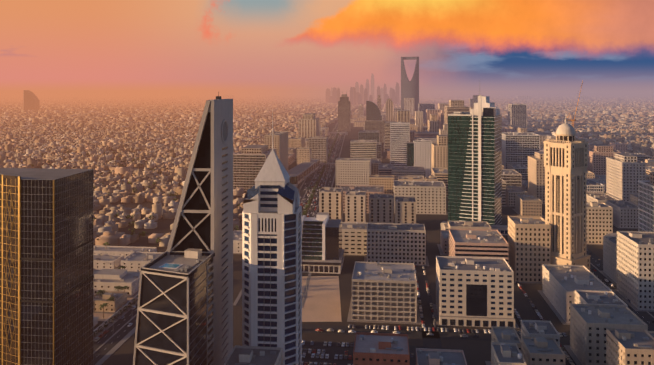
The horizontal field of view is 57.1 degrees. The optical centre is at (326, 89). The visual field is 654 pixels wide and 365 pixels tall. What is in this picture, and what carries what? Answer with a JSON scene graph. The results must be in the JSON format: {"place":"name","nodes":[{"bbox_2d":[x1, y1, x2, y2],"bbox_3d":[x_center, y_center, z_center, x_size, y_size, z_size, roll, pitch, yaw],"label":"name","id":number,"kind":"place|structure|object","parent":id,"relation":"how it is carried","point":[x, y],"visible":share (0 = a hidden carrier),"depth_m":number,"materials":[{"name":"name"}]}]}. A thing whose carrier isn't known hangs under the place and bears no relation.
{"place":"outdoors","nodes":[
{"label":"outdoors","id":0,"kind":"place"},
{"bbox_2d":[233,123,345,307],"bbox_3d":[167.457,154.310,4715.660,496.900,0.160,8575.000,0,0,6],"label":"king fahd road","id":1,"kind":"structure","parent":0,"point":[303,195],"depth_m":1000.37,"materials":[{"name":"grey asphalt"}]},
{"bbox_2d":[300,129,339,216],"bbox_3d":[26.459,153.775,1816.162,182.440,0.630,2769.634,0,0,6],"label":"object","id":2,"kind":"object","parent":1,"relation":"on","point":[322,176],"visible":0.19,"depth_m":1023.44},
{"bbox_2d":[302,130,339,215],"bbox_3d":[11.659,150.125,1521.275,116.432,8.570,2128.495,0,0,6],"label":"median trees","id":3,"kind":"object","parent":1,"relation":"on","point":[312,194],"depth_m":935.90,"materials":[{"name":"green plant"}]},
{"bbox_2d":[300,130,341,215],"bbox_3d":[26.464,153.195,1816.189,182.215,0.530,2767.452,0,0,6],"label":"trees","id":4,"kind":"object","parent":1,"relation":"on","point":[321,179],"visible":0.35,"depth_m":991.79,"materials":[{"name":"green plant"}]},
{"bbox_2d":[301,131,342,215],"bbox_3d":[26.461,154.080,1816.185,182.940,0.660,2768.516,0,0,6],"label":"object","id":5,"kind":"object","parent":1,"relation":"on","point":[324,179],"visible":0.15,"depth_m":1018.58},
{"bbox_2d":[302,129,345,291],"bbox_3d":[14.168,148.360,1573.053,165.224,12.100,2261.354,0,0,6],"label":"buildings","id":6,"kind":"structure","parent":1,"relation":"on","point":[317,188],"depth_m":902.94,"materials":[{"name":"metal"}]},
{"bbox_2d":[0,91,653,364],"bbox_3d":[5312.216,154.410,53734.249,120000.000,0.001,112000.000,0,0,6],"label":"ground","id":7,"kind":"structure","parent":0,"point":[477,352],"depth_m":559.91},
{"bbox_2d":[0,168,93,364],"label":"tower","id":8,"kind":"structure","parent":7,"relation":"on","point":[46,266],"depth_m":300.88,"materials":[{"name":"brown glass"}]},
{"bbox_2d":[94,296,137,336],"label":"trees","id":9,"kind":"object","parent":7,"relation":"on","point":[117,314],"visible":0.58,"depth_m":403.49,"materials":[{"name":"green plant"}]},
{"bbox_2d":[94,230,241,364],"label":"low-rise buildings","id":10,"kind":"structure","parent":7,"relation":"on","point":[109,275],"depth_m":451.01,"materials":[{"name":"concrete"}]},
{"bbox_2d":[96,286,129,317],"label":"palms","id":11,"kind":"object","parent":10,"relation":"on","point":[111,298],"visible":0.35,"depth_m":429.68,"materials":[{"name":"green plant"}]},
{"bbox_2d":[133,248,214,364],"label":"block","id":12,"kind":"structure","parent":7,"relation":"on","point":[175,323],"depth_m":265.89,"materials":[{"name":"glass"}]},
{"bbox_2d":[166,92,232,364],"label":"wedge tower","id":13,"kind":"structure","parent":7,"relation":"on","point":[203,220],"depth_m":294.77,"materials":[{"name":"concrete"}]},
{"bbox_2d":[224,113,301,364],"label":"white tower","id":14,"kind":"structure","parent":7,"relation":"on","point":[272,272],"depth_m":283.06,"materials":[{"name":"concrete"}]},
{"bbox_2d":[233,104,365,190],"bbox_3d":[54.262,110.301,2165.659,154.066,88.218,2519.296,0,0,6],"label":"district","id":15,"kind":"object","parent":7,"relation":"on","point":[249,161],"visible":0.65,"depth_m":1025.22,"materials":[{"name":"concrete"}]},
{"bbox_2d":[23,73,588,130],"bbox_3d":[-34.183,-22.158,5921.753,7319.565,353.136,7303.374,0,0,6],"label":"distant buildings","id":16,"kind":"structure","parent":7,"relation":"on","point":[31,100],"depth_m":6036.06,"materials":[{"name":"concrete"}]},
{"bbox_2d":[302,276,341,321],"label":"sand lot","id":17,"kind":"structure","parent":7,"relation":"on","point":[322,302],"depth_m":440.23,"materials":[{"name":"beige sand"}]},
{"bbox_2d":[0,116,650,245],"bbox_3d":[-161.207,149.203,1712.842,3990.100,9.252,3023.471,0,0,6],"label":"trees","id":18,"kind":"object","parent":7,"relation":"on","point":[150,217],"visible":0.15,"depth_m":1377.77,"materials":[{"name":"green plant"}]},
{"bbox_2d":[0,130,653,246],"bbox_3d":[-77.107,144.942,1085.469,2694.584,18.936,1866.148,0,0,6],"label":"houses","id":19,"kind":"structure","parent":7,"relation":"on","point":[119,221],"depth_m":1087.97,"materials":[{"name":"beige concrete"}]},
{"bbox_2d":[0,99,653,126],"bbox_3d":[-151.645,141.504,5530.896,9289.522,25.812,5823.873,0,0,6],"label":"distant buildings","id":20,"kind":"structure","parent":7,"relation":"on","point":[625,118],"depth_m":4057.67,"materials":[{"name":"beige concrete"}]},
{"bbox_2d":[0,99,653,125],"bbox_3d":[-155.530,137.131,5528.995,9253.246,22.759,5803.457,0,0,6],"label":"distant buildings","id":21,"kind":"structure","parent":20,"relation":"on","point":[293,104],"depth_m":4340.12,"materials":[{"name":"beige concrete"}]},
{"bbox_2d":[0,117,653,152],"bbox_3d":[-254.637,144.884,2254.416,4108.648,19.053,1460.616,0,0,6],"label":"houses","id":22,"kind":"structure","parent":7,"relation":"on","point":[583,129],"depth_m":2206.34,"materials":[{"name":"beige concrete"}]},
{"bbox_2d":[0,94,653,102],"bbox_3d":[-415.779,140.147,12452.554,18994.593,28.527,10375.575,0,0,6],"label":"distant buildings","id":23,"kind":"structure","parent":7,"relation":"on","point":[262,97],"depth_m":11068.70,"materials":[{"name":"beige concrete"}]},
{"bbox_2d":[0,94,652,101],"bbox_3d":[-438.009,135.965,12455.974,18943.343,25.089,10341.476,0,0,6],"label":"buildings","id":24,"kind":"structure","parent":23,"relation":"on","point":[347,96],"depth_m":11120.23,"materials":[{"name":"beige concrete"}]},
{"bbox_2d":[0,101,653,118],"bbox_3d":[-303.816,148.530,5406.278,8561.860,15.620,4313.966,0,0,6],"label":"trees","id":25,"kind":"object","parent":7,"relation":"on","point":[305,111],"visible":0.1,"depth_m":4701.18,"materials":[{"name":"green plant"}]},
{"bbox_2d":[319,132,347,167],"bbox_3d":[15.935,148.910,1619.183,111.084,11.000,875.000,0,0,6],"label":"foot bridges","id":26,"kind":"structure","parent":7,"relation":"on","point":[330,164],"depth_m":1183.72,"materials":[{"name":"concrete"}]},
{"bbox_2d":[94,253,653,364],"bbox_3d":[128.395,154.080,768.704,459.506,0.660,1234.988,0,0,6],"label":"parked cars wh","id":27,"kind":"object","parent":7,"relation":"on","point":[398,328],"visible":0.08,"depth_m":383.94,"materials":[{"name":"paint"}]},
{"bbox_2d":[94,250,653,364],"bbox_3d":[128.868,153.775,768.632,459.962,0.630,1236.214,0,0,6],"label":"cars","id":28,"kind":"object","parent":27,"relation":"on","point":[571,363],"visible":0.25,"depth_m":382.18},
{"bbox_2d":[401,57,418,114],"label":"skyscraper","id":29,"kind":"structure","parent":7,"relation":"on","point":[409,89],"depth_m":2802.50,"materials":[{"name":"grey glass"}]},
{"bbox_2d":[358,95,551,151],"bbox_3d":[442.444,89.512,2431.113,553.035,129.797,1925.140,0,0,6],"label":"district","id":30,"kind":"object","parent":7,"relation":"on","point":[427,120],"visible":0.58,"depth_m":1846.66,"materials":[{"name":"concrete"}]},
{"bbox_2d":[287,120,653,364],"bbox_3d":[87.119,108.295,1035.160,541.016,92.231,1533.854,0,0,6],"label":"buildings","id":31,"kind":"structure","parent":7,"relation":"on","point":[608,326],"depth_m":421.75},
{"bbox_2d":[441,96,501,229],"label":"green tower","id":32,"kind":"structure","parent":7,"relation":"on","point":[475,164],"depth_m":651.11,"materials":[{"name":"glass"}]},
{"bbox_2d":[302,213,653,364],"bbox_3d":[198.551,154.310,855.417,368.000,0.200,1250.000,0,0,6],"label":"street","id":33,"kind":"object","parent":7,"relation":"on","point":[523,308],"visible":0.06,"depth_m":385.42,"materials":[{"name":"black asphalt"}]},
{"bbox_2d":[95,249,653,364],"bbox_3d":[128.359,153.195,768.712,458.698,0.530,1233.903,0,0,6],"label":"cars","id":34,"kind":"object","parent":33,"relation":"on","point":[347,343],"visible":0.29,"depth_m":383.40,"materials":[{"name":"white metal"}]},
{"bbox_2d":[337,124,653,285],"bbox_3d":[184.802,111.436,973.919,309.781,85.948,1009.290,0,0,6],"label":"district","id":35,"kind":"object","parent":7,"relation":"on","point":[430,197],"visible":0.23,"depth_m":746.18,"materials":[{"name":"concrete"}]},
{"bbox_2d":[547,135,555,140],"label":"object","id":36,"kind":"object","parent":7,"relation":"on","point":[553,137],"visible":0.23,"depth_m":1325.20,"materials":[{"name":"concrete"}]},
{"bbox_2d":[543,117,590,269],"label":"ornate tower","id":37,"kind":"structure","parent":7,"relation":"on","point":[565,158],"depth_m":480.07,"materials":[{"name":"stone"}]},
{"bbox_2d":[566,81,582,126],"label":"tower crane","id":38,"kind":"object","parent":7,"relation":"on","point":[573,120],"visible":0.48,"depth_m":1309.84,"materials":[{"name":"orange metal"}]},
{"bbox_2d":[502,127,653,228],"bbox_3d":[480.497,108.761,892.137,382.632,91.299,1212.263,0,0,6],"label":"district","id":39,"kind":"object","parent":7,"relation":"on","point":[616,172],"visible":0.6,"depth_m":817.81,"materials":[{"name":"concrete"}]},
{"bbox_2d":[0,0,653,90],"label":"sky","id":40,"kind":"structure","parent":0,"point":[46,45],"materials":[{"name":"orange"}]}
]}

